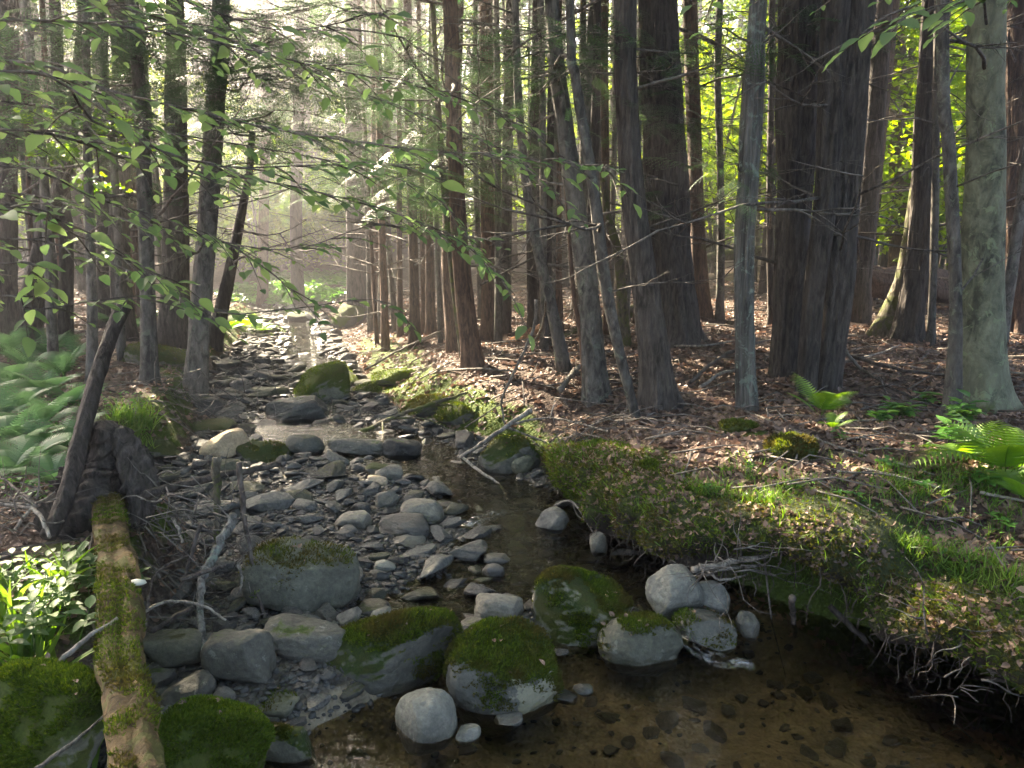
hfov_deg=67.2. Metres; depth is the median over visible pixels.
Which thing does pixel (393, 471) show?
boulder
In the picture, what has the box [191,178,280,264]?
broadleaf tree
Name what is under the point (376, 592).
stream stone
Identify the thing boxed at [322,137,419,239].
broadleaf tree
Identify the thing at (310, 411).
boulder
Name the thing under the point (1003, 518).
seedling
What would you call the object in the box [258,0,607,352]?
tree
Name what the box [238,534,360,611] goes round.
boulder
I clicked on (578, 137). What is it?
tree
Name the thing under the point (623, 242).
tree
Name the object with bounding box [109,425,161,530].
stump root
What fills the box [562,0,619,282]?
tree
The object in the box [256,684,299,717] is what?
boulder
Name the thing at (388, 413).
stream stone
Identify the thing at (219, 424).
boulder
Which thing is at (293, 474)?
stream stone
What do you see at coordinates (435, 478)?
stream stone
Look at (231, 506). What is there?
stream stone
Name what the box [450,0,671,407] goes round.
tree
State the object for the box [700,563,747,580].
dead branch
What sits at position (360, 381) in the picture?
stream stone
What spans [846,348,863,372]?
dead branch
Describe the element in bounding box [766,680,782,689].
stream stone
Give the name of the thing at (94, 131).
tree
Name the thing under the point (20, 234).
broadleaf tree
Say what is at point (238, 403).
stream stone
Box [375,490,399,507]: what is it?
boulder
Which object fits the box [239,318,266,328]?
fern
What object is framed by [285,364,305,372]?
stream stone
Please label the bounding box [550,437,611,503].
moss mound
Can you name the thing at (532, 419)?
dead branch
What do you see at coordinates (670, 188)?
tree
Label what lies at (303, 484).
stream stone
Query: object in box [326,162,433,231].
broadleaf tree
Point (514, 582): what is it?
pebbles
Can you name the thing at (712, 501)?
moss
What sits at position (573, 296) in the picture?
tree
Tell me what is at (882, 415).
seedling
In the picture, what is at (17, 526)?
dead branch
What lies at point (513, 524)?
stream stone
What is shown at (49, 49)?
tree
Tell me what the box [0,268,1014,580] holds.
ground cover
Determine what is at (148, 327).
tree
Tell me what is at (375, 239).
tree
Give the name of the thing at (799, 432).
dead branch
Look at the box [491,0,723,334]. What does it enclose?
tree
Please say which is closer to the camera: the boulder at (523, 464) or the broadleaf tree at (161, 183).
the boulder at (523, 464)
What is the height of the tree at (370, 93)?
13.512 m
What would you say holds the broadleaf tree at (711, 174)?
on the ground at (718, 681)
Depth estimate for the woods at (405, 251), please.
38.09 m
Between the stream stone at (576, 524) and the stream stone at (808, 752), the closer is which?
the stream stone at (808, 752)
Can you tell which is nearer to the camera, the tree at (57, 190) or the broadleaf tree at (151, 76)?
the tree at (57, 190)
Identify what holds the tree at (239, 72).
on the ground at (718, 681)
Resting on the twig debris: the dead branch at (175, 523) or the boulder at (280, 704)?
the dead branch at (175, 523)
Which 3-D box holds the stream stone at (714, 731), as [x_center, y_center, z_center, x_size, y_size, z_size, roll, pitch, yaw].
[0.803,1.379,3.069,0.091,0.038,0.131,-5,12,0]
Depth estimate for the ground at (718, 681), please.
3.50 m
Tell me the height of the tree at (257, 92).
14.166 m
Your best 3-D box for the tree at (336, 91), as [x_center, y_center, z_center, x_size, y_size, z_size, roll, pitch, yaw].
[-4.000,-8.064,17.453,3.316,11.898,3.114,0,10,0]
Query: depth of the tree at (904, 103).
13.07 m
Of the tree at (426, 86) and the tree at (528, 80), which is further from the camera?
the tree at (426, 86)
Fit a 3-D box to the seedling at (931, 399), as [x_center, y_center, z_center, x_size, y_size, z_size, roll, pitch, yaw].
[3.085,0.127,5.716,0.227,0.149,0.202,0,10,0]
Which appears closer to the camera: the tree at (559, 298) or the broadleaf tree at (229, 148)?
the tree at (559, 298)
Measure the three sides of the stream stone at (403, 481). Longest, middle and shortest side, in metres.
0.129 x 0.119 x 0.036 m
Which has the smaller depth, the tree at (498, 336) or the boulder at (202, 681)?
the boulder at (202, 681)
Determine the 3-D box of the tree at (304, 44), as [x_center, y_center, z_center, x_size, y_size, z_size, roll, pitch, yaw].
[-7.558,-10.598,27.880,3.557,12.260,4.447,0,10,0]
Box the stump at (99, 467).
[33,420,134,539]
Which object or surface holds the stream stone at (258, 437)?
on the ground at (718, 681)
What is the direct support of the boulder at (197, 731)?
on the ground at (718, 681)
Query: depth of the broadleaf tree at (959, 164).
13.86 m
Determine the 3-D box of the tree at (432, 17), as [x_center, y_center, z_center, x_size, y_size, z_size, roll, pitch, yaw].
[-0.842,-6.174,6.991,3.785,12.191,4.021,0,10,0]
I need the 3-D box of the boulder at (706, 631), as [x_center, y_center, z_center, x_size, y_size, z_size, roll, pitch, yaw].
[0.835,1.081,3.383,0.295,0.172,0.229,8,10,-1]
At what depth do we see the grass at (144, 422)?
3.54 m
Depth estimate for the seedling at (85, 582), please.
2.95 m
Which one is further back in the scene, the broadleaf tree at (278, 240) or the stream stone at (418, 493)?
the broadleaf tree at (278, 240)
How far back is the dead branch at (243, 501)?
3.35 m
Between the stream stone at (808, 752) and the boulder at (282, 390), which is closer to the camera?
the stream stone at (808, 752)
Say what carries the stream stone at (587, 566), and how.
on the ground at (718, 681)
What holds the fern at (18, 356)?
on the ground at (718, 681)
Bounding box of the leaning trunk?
[39,303,130,540]
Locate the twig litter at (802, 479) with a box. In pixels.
[0,275,1023,753]
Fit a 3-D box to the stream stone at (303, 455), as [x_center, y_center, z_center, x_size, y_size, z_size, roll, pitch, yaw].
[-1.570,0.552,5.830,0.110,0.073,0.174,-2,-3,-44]
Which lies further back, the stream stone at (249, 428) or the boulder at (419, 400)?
the boulder at (419, 400)
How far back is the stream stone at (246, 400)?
7.57 m
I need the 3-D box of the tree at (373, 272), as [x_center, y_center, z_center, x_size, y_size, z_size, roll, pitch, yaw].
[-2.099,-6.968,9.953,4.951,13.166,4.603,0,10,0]
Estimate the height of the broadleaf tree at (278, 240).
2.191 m
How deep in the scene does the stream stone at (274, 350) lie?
10.95 m
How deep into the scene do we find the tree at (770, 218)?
10.01 m
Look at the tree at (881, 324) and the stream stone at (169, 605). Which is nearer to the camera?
the stream stone at (169, 605)
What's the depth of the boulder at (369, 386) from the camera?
8.05 m
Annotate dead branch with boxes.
[0,502,51,538]
[3,479,49,512]
[13,492,55,530]
[34,715,102,767]
[57,617,118,661]
[143,461,281,499]
[145,554,189,630]
[145,599,225,620]
[147,607,193,633]
[171,517,183,542]
[179,524,201,590]
[179,563,225,581]
[196,512,236,649]
[211,457,221,544]
[236,462,266,617]
[236,562,243,594]
[359,390,467,439]
[364,329,444,370]
[429,368,512,372]
[460,408,532,458]
[460,455,507,499]
[480,244,567,285]
[500,299,537,424]
[507,427,603,494]
[513,400,607,431]
[529,299,546,350]
[553,500,592,532]
[557,364,580,392]
[674,340,734,346]
[688,339,770,383]
[691,553,778,572]
[698,366,765,388]
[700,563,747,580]
[744,410,844,449]
[788,594,797,637]
[827,604,1005,721]
[835,419,884,422]
[844,449,935,475]
[845,344,899,361]
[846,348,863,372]
[850,354,944,375]
[859,467,944,489]
[861,367,924,399]
[893,672,1004,682]
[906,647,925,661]
[979,491,1023,501]
[1010,371,1023,374]
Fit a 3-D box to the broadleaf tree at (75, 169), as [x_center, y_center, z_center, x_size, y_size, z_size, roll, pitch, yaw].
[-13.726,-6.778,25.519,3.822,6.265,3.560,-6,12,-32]
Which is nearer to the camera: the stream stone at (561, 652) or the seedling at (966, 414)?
the stream stone at (561, 652)
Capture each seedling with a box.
[0,546,45,594]
[0,587,97,654]
[10,541,98,595]
[12,549,85,619]
[76,556,150,596]
[702,483,723,496]
[745,461,756,480]
[785,479,802,491]
[831,427,847,440]
[833,489,865,501]
[866,410,899,422]
[877,395,926,420]
[878,458,891,481]
[910,391,942,408]
[911,479,936,501]
[929,415,971,442]
[945,389,988,424]
[962,469,1002,488]
[984,512,1017,538]
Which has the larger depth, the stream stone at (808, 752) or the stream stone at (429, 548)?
the stream stone at (429, 548)
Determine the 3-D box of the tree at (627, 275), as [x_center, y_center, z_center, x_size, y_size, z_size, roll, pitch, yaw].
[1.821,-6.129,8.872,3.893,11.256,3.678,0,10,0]
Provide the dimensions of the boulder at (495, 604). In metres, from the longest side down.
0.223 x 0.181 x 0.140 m
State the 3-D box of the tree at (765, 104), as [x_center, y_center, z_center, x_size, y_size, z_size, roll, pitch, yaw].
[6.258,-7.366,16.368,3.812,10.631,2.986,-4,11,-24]
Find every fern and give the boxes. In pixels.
[0,325,44,352]
[0,345,63,364]
[0,361,35,383]
[0,362,84,396]
[0,376,41,415]
[0,382,55,411]
[0,404,46,437]
[0,413,62,442]
[0,432,71,464]
[0,437,50,476]
[10,452,66,483]
[16,388,78,424]
[17,329,84,351]
[30,414,75,445]
[31,345,85,376]
[38,383,105,405]
[41,331,85,359]
[49,410,107,433]
[98,312,108,321]
[227,316,242,331]
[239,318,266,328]
[246,319,278,330]
[787,373,857,415]
[817,412,857,427]
[909,402,1023,473]
[916,421,995,460]
[981,469,1023,498]
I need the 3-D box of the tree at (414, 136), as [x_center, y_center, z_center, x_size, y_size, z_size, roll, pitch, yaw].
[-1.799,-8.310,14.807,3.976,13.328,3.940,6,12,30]
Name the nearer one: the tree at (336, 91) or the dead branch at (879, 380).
the dead branch at (879, 380)
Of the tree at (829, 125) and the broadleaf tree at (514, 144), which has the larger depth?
the broadleaf tree at (514, 144)
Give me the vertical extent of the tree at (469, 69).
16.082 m
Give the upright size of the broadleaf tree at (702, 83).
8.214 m
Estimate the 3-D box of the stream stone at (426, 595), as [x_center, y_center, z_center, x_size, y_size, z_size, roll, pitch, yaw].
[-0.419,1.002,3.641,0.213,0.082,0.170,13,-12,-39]
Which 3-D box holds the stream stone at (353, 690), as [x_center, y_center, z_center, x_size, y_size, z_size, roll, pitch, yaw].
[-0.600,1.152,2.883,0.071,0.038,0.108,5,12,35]
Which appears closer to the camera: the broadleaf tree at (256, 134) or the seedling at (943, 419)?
the seedling at (943, 419)
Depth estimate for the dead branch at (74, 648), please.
2.37 m
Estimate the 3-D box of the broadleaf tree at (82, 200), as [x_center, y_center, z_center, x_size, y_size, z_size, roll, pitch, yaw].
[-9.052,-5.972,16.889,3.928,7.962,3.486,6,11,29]
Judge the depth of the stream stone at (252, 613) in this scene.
3.30 m
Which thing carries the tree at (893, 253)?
on the ground at (718, 681)
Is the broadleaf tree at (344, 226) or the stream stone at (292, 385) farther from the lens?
the broadleaf tree at (344, 226)
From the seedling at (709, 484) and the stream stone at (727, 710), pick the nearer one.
the stream stone at (727, 710)
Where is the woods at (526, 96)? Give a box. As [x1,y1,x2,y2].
[18,0,965,246]
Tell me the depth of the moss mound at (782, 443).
4.25 m
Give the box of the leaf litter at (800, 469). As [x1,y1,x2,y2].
[0,279,1023,767]
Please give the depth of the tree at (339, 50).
27.78 m
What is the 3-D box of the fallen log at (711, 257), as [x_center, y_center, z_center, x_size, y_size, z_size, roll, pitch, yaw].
[5.400,-2.804,16.766,2.656,0.444,0.270,0,10,0]
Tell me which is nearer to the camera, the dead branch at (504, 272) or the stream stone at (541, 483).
the stream stone at (541, 483)
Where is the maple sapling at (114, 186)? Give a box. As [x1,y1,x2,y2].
[44,0,173,361]
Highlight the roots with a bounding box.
[540,469,1018,722]
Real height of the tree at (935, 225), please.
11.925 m
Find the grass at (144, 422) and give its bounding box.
[0,326,1023,767]
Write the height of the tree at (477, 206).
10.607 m
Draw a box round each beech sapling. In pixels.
[0,0,641,356]
[680,0,1017,71]
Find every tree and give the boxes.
[0,0,202,351]
[0,0,238,343]
[0,0,256,383]
[0,0,374,384]
[2,0,240,347]
[10,0,100,376]
[18,0,107,324]
[18,0,163,203]
[18,0,227,327]
[18,3,162,335]
[18,8,150,169]
[18,14,110,279]
[18,23,94,156]
[18,81,136,312]
[18,158,47,246]
[18,162,25,247]
[18,173,26,272]
[19,0,81,280]
[19,0,160,289]
[19,0,361,348]
[19,12,163,273]
[20,0,262,340]
[24,9,201,273]
[27,39,162,258]
[30,0,94,290]
[31,1,158,283]
[31,3,189,242]
[33,12,84,241]
[34,3,202,252]
[39,0,132,276]
[46,41,162,221]
[49,92,96,226]
[55,0,157,322]
[61,1,97,257]
[66,0,275,248]
[73,0,463,398]
[79,51,303,279]
[94,60,256,207]
[149,0,163,236]
[149,0,223,181]
[151,76,251,170]
[152,0,193,189]
[152,106,194,184]
[153,73,252,231]
[154,103,333,351]
[156,0,370,306]
[157,150,289,267]
[158,100,318,214]
[160,129,233,182]
[160,131,331,270]
[161,179,258,238]
[187,0,290,164]
[188,0,261,208]
[189,153,336,245]
[189,189,257,224]
[189,194,271,263]
[190,0,529,351]
[190,139,319,253]
[190,161,284,271]
[190,202,282,270]
[190,215,325,279]
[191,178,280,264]
[193,87,321,203]
[193,156,288,270]
[193,206,345,271]
[195,0,308,163]
[195,11,254,143]
[203,1,289,144]
[205,0,525,332]
[217,202,312,276]
[222,142,278,262]
[223,1,255,146]
[227,0,312,252]
[227,150,340,243]
[228,0,470,333]
[229,151,344,247]
[230,0,330,268]
[230,0,370,305]
[231,24,338,264]
[234,62,322,247]
[241,0,441,317]
[243,13,341,266]
[243,18,344,265]
[248,0,470,344]
[249,1,334,140]
[250,0,544,337]
[251,0,439,293]
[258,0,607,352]
[262,3,536,335]
[266,0,525,333]
[266,0,768,417]
[270,132,345,267]
[272,164,442,258]
[273,0,326,173]
[274,6,339,172]
[275,0,338,175]
[276,0,663,370]
[279,2,324,172]
[281,182,403,268]
[288,0,403,183]
[292,0,528,348]
[292,30,494,212]
[295,0,422,256]
[297,1,345,216]
[303,142,339,261]
[304,1,369,260]
[305,4,395,141]
[306,142,419,251]
[306,174,339,262]
[307,5,529,327]
[307,178,404,245]
[307,212,419,242]
[308,0,585,334]
[308,2,417,176]
[309,0,441,281]
[310,12,393,130]
[311,0,546,357]
[311,82,342,245]
[312,16,344,253]
[313,6,393,182]
[314,32,404,196]
[318,75,393,216]
[319,0,531,343]
[319,5,392,143]
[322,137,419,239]
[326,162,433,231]
[333,0,402,231]
[350,0,586,328]
[355,0,922,412]
[358,0,638,341]
[368,20,415,245]
[370,0,403,255]
[370,1,443,251]
[371,25,378,328]
[390,1,439,201]
[393,5,471,224]
[393,102,473,226]
[395,10,471,228]
[395,16,434,248]
[398,0,684,330]
[402,0,520,195]
[413,0,478,224]
[413,1,623,322]
[416,0,492,113]
[423,0,627,333]
[425,0,638,248]
[433,142,473,227]
[437,0,747,373]
[438,3,518,230]
[440,0,526,235]
[442,0,924,411]
[442,2,747,298]
[442,125,501,232]
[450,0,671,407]
[462,0,575,223]
[462,37,524,263]
[462,41,694,344]
[463,0,611,222]
[463,7,527,226]
[464,17,581,386]
[465,0,613,314]
[465,49,609,236]
[466,1,522,238]
[468,0,532,267]
[468,81,526,320]
[472,0,480,318]
[478,0,873,348]
[479,0,617,286]
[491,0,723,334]
[493,0,502,341]
[499,0,600,352]
[501,0,548,350]
[501,1,576,198]
[502,83,616,217]
[512,48,642,216]
[513,0,620,265]
[515,0,610,337]
[515,31,617,266]
[517,1,532,249]
[519,0,777,323]
[529,113,728,346]
[542,0,947,394]
[545,0,745,269]
[552,0,611,334]
[557,79,738,293]
[562,0,588,53]
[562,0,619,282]
[562,0,723,225]
[562,0,740,320]
[568,0,608,320]
[568,7,617,284]
[568,94,601,259]
[586,0,740,289]
[600,105,641,240]
[609,0,638,267]
[609,0,965,320]
[611,7,735,241]
[616,0,767,275]
[616,12,885,248]
[617,0,638,213]
[619,0,879,325]
[619,0,907,376]
[625,68,641,322]
[641,36,735,234]
[643,0,1023,392]
[678,0,743,192]
[679,0,746,62]
[679,0,894,293]
[682,0,768,281]
[685,2,746,272]
[685,77,767,222]
[685,87,737,204]
[685,104,766,273]
[698,0,745,191]
[698,4,744,44]
[699,0,812,243]
[702,1,814,194]
[703,0,965,232]
[703,82,767,245]
[703,152,763,246]
[704,27,746,253]
[704,136,763,244]
[706,25,883,207]
[715,2,812,261]
[721,0,767,234]
[725,70,965,300]
[726,4,913,286]
[728,0,952,337]
[731,59,917,135]
[738,0,964,305]
[759,3,965,287]
[762,0,962,181]
[765,0,1023,345]
[767,0,918,322]
[775,0,1023,343]
[779,0,1023,414]
[876,0,965,265]
[876,3,966,253]
[876,53,965,265]
[878,166,887,264]
[879,94,964,254]
[880,7,966,267]
[881,7,966,266]
[882,7,967,268]
[883,36,964,196]
[885,49,965,269]
[886,11,964,206]
[900,0,1023,421]
[939,72,965,223]
[945,99,965,239]
[962,133,1023,344]
[1005,0,1023,334]
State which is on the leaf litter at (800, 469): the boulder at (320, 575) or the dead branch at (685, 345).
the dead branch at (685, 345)
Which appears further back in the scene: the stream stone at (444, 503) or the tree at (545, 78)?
the tree at (545, 78)
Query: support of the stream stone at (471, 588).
in the water
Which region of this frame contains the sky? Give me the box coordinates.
[39,0,909,217]
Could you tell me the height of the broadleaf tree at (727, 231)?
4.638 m
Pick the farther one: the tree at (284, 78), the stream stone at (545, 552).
the tree at (284, 78)
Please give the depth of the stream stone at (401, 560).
3.89 m
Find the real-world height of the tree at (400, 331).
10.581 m
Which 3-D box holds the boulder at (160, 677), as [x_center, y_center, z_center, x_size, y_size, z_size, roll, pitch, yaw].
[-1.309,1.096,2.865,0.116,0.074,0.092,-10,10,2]
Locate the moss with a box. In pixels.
[2,361,1023,759]
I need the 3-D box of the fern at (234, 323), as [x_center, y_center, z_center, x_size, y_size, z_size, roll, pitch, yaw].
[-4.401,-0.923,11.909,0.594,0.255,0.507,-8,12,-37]
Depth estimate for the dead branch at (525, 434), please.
5.84 m
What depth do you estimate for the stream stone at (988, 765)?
2.86 m
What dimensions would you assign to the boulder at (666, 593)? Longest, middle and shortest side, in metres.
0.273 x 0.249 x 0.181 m
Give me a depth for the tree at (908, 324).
8.56 m
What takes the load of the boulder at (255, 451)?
on the ground at (718, 681)
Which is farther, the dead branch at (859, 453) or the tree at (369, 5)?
the tree at (369, 5)
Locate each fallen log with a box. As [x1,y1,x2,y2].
[89,491,165,767]
[508,324,539,341]
[564,304,633,336]
[707,246,774,263]
[872,265,948,303]
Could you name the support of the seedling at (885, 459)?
on the ground at (718, 681)
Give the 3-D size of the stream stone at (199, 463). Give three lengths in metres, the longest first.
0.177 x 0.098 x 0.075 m
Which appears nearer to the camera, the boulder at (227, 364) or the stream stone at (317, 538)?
the stream stone at (317, 538)
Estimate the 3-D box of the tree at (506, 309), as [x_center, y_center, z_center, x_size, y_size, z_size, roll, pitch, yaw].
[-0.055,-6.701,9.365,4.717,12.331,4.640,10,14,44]
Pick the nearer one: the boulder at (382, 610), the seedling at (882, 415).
the boulder at (382, 610)
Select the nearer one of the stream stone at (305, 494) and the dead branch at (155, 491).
the dead branch at (155, 491)
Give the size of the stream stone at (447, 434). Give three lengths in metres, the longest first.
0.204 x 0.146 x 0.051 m
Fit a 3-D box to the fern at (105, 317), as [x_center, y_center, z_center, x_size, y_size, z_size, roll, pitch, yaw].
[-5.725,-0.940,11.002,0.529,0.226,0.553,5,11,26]
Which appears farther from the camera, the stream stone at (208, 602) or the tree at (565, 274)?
the tree at (565, 274)
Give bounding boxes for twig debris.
[0,278,1023,740]
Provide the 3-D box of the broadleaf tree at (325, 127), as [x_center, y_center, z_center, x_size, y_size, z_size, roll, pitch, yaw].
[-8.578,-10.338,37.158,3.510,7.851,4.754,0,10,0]
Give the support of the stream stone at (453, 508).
on the ground at (718, 681)
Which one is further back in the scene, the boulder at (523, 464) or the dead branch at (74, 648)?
the boulder at (523, 464)
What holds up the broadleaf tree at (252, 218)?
on the ground at (718, 681)
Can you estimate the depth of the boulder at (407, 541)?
4.19 m
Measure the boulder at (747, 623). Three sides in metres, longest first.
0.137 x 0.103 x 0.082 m
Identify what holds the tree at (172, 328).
on the ground at (718, 681)
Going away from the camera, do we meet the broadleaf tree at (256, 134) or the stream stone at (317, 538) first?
the stream stone at (317, 538)
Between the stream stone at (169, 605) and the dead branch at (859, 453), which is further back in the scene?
the dead branch at (859, 453)
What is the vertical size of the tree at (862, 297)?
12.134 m
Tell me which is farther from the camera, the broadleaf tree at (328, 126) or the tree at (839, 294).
the broadleaf tree at (328, 126)
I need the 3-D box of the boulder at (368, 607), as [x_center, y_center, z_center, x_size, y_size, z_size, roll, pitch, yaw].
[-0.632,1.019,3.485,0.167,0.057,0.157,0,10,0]
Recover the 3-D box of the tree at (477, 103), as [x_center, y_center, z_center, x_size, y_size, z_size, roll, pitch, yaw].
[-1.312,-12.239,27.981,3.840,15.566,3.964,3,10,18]
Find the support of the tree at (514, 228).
on the ground at (718, 681)
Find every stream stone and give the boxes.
[157,465,172,471]
[158,469,179,485]
[162,599,174,607]
[171,501,188,516]
[172,579,191,599]
[176,452,189,462]
[178,604,193,615]
[181,483,213,499]
[185,519,213,531]
[187,452,198,457]
[187,529,214,545]
[187,617,205,628]
[191,459,206,468]
[192,438,208,449]
[192,500,240,519]
[192,559,236,574]
[194,431,207,438]
[194,599,211,605]
[207,608,219,616]
[210,581,236,590]
[212,619,236,631]
[214,379,232,387]
[214,405,244,417]
[217,392,241,399]
[219,612,237,620]
[220,459,242,470]
[227,401,245,409]
[227,597,246,613]
[228,481,264,491]
[229,378,251,390]
[230,476,236,481]
[231,368,248,374]
[232,516,262,532]
[234,624,255,630]
[236,535,264,554]
[237,397,252,402]
[239,424,256,432]
[239,491,294,512]
[242,607,260,619]
[245,491,259,498]
[247,391,271,397]
[248,435,262,440]
[250,462,266,466]
[252,419,275,429]
[253,370,272,378]
[255,363,271,368]
[260,617,269,625]
[263,347,278,353]
[267,374,288,380]
[276,656,281,663]
[280,479,323,492]
[281,355,296,359]
[281,606,303,614]
[284,470,302,476]
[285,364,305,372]
[286,489,313,500]
[286,716,306,725]
[287,458,308,464]
[288,380,298,387]
[290,371,305,379]
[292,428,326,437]
[292,498,317,512]
[293,452,311,458]
[295,513,321,522]
[299,656,317,671]
[302,535,324,542]
[302,613,320,618]
[307,694,331,710]
[310,460,345,478]
[312,419,331,426]
[313,360,330,364]
[315,602,336,620]
[319,450,336,460]
[325,450,348,465]
[325,501,341,514]
[326,479,343,491]
[332,399,349,405]
[334,529,355,541]
[335,488,351,501]
[337,352,356,360]
[339,682,364,700]
[346,748,362,758]
[347,363,357,369]
[350,502,370,512]
[351,464,365,472]
[353,379,371,385]
[358,557,372,570]
[359,566,363,581]
[360,541,383,550]
[361,401,379,410]
[361,481,380,497]
[366,587,386,598]
[368,552,390,560]
[374,408,399,418]
[375,429,395,435]
[388,460,407,470]
[388,556,410,563]
[395,478,411,484]
[398,424,418,431]
[401,543,435,557]
[401,586,443,603]
[402,495,416,501]
[403,415,415,423]
[403,473,416,476]
[405,490,424,497]
[419,555,453,579]
[421,418,435,426]
[421,453,437,461]
[425,481,452,494]
[430,476,440,480]
[430,525,452,542]
[437,431,455,438]
[437,499,452,507]
[439,517,462,527]
[443,578,466,592]
[445,502,468,515]
[445,603,462,612]
[448,539,487,560]
[455,430,473,449]
[462,497,484,506]
[462,613,473,619]
[463,526,491,539]
[463,582,494,594]
[468,565,480,575]
[473,505,484,514]
[474,577,493,584]
[484,499,508,514]
[487,525,503,533]
[498,514,524,532]
[508,540,525,552]
[524,599,531,609]
[527,589,533,594]
[533,480,549,487]
[538,547,557,558]
[554,648,568,655]
[555,500,571,508]
[569,519,585,528]
[574,564,592,570]
[583,696,597,707]
[595,711,620,723]
[606,536,615,545]
[607,548,646,567]
[628,589,647,601]
[632,573,647,581]
[642,726,659,739]
[655,710,678,730]
[660,751,684,767]
[682,696,706,715]
[703,720,727,743]
[721,704,735,715]
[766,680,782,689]
[795,686,813,701]
[800,744,818,760]
[803,671,823,683]
[819,691,838,709]
[824,737,846,757]
[830,717,852,732]
[860,758,876,766]
[882,734,906,745]
[885,765,914,767]
[984,763,998,767]
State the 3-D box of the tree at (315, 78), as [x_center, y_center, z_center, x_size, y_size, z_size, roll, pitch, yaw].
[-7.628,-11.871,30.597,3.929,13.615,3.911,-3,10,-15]
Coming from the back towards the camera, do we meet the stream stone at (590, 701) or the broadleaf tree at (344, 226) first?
the broadleaf tree at (344, 226)
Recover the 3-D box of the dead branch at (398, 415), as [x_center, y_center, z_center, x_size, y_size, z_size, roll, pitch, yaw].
[-0.878,0.266,6.681,0.970,0.384,0.590,0,10,0]
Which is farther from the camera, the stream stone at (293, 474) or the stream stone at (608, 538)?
the stream stone at (293, 474)
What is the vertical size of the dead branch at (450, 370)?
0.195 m
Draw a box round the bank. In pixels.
[547,444,1023,684]
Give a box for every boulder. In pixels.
[0,656,104,767]
[119,341,185,371]
[143,628,206,667]
[147,439,180,457]
[148,668,176,687]
[158,693,276,767]
[160,669,216,706]
[191,397,224,415]
[192,418,237,434]
[199,428,248,457]
[200,629,276,684]
[212,359,240,369]
[213,686,234,699]
[233,439,291,463]
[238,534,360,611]
[251,386,289,394]
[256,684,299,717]
[263,613,345,663]
[264,395,329,425]
[266,721,316,767]
[284,434,324,455]
[287,311,313,322]
[294,360,350,401]
[307,366,358,385]
[325,605,463,698]
[327,438,382,457]
[332,304,366,328]
[335,510,372,528]
[336,607,361,625]
[340,524,357,533]
[352,381,382,393]
[358,598,390,616]
[365,462,387,474]
[367,475,387,485]
[369,368,415,386]
[370,606,391,616]
[374,559,395,571]
[375,464,402,478]
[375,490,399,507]
[379,513,430,536]
[382,438,421,460]
[392,534,425,548]
[395,687,457,755]
[399,498,443,523]
[400,393,448,417]
[433,401,475,425]
[442,615,564,737]
[455,723,480,745]
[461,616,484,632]
[474,593,523,617]
[476,431,540,475]
[482,563,504,577]
[484,553,510,565]
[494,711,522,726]
[511,454,534,473]
[531,564,634,654]
[535,506,568,533]
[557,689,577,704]
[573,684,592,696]
[589,532,607,557]
[597,610,683,676]
[645,564,704,620]
[670,607,737,653]
[699,580,729,614]
[735,610,759,640]
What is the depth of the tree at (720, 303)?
10.54 m
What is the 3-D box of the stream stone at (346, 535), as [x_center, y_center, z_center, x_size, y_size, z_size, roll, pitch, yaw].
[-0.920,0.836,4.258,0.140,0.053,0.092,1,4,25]
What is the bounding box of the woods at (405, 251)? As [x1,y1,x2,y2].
[18,0,966,255]
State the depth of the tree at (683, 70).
20.67 m
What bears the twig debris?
on the ground at (718, 681)
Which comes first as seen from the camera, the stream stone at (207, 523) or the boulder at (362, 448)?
the stream stone at (207, 523)
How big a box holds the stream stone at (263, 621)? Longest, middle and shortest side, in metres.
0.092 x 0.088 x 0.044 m
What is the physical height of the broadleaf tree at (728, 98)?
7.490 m
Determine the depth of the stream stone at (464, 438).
6.09 m
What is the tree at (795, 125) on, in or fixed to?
on the ground at (718, 681)
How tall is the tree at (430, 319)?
12.036 m
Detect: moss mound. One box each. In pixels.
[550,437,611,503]
[627,457,664,471]
[718,417,759,433]
[762,431,819,459]
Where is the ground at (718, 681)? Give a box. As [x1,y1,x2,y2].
[0,229,1023,767]
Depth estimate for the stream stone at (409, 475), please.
5.42 m
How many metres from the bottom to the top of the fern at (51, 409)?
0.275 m
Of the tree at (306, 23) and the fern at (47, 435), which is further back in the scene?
the tree at (306, 23)
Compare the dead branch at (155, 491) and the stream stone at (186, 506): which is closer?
the dead branch at (155, 491)
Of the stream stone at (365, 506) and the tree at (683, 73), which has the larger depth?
the tree at (683, 73)
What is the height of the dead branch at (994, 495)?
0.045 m
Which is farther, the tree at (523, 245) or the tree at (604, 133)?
the tree at (523, 245)
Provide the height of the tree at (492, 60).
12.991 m
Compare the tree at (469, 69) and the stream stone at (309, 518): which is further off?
the tree at (469, 69)
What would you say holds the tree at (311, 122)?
on the ground at (718, 681)
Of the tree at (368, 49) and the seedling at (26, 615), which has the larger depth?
the tree at (368, 49)
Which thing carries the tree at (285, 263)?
on the ground at (718, 681)
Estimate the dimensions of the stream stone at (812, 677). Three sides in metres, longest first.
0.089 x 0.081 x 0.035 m
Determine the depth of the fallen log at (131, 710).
2.33 m
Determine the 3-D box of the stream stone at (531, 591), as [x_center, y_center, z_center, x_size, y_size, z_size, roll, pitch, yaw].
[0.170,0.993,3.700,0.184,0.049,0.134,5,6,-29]
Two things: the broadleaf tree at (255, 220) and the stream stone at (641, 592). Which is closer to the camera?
the stream stone at (641, 592)
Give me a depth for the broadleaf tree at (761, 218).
22.46 m
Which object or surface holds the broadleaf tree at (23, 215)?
on the ground at (718, 681)
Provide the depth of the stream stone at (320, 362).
10.45 m
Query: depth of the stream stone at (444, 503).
4.83 m
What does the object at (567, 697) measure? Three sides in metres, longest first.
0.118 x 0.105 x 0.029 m
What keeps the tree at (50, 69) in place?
on the ground at (718, 681)
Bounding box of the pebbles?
[90,300,975,767]

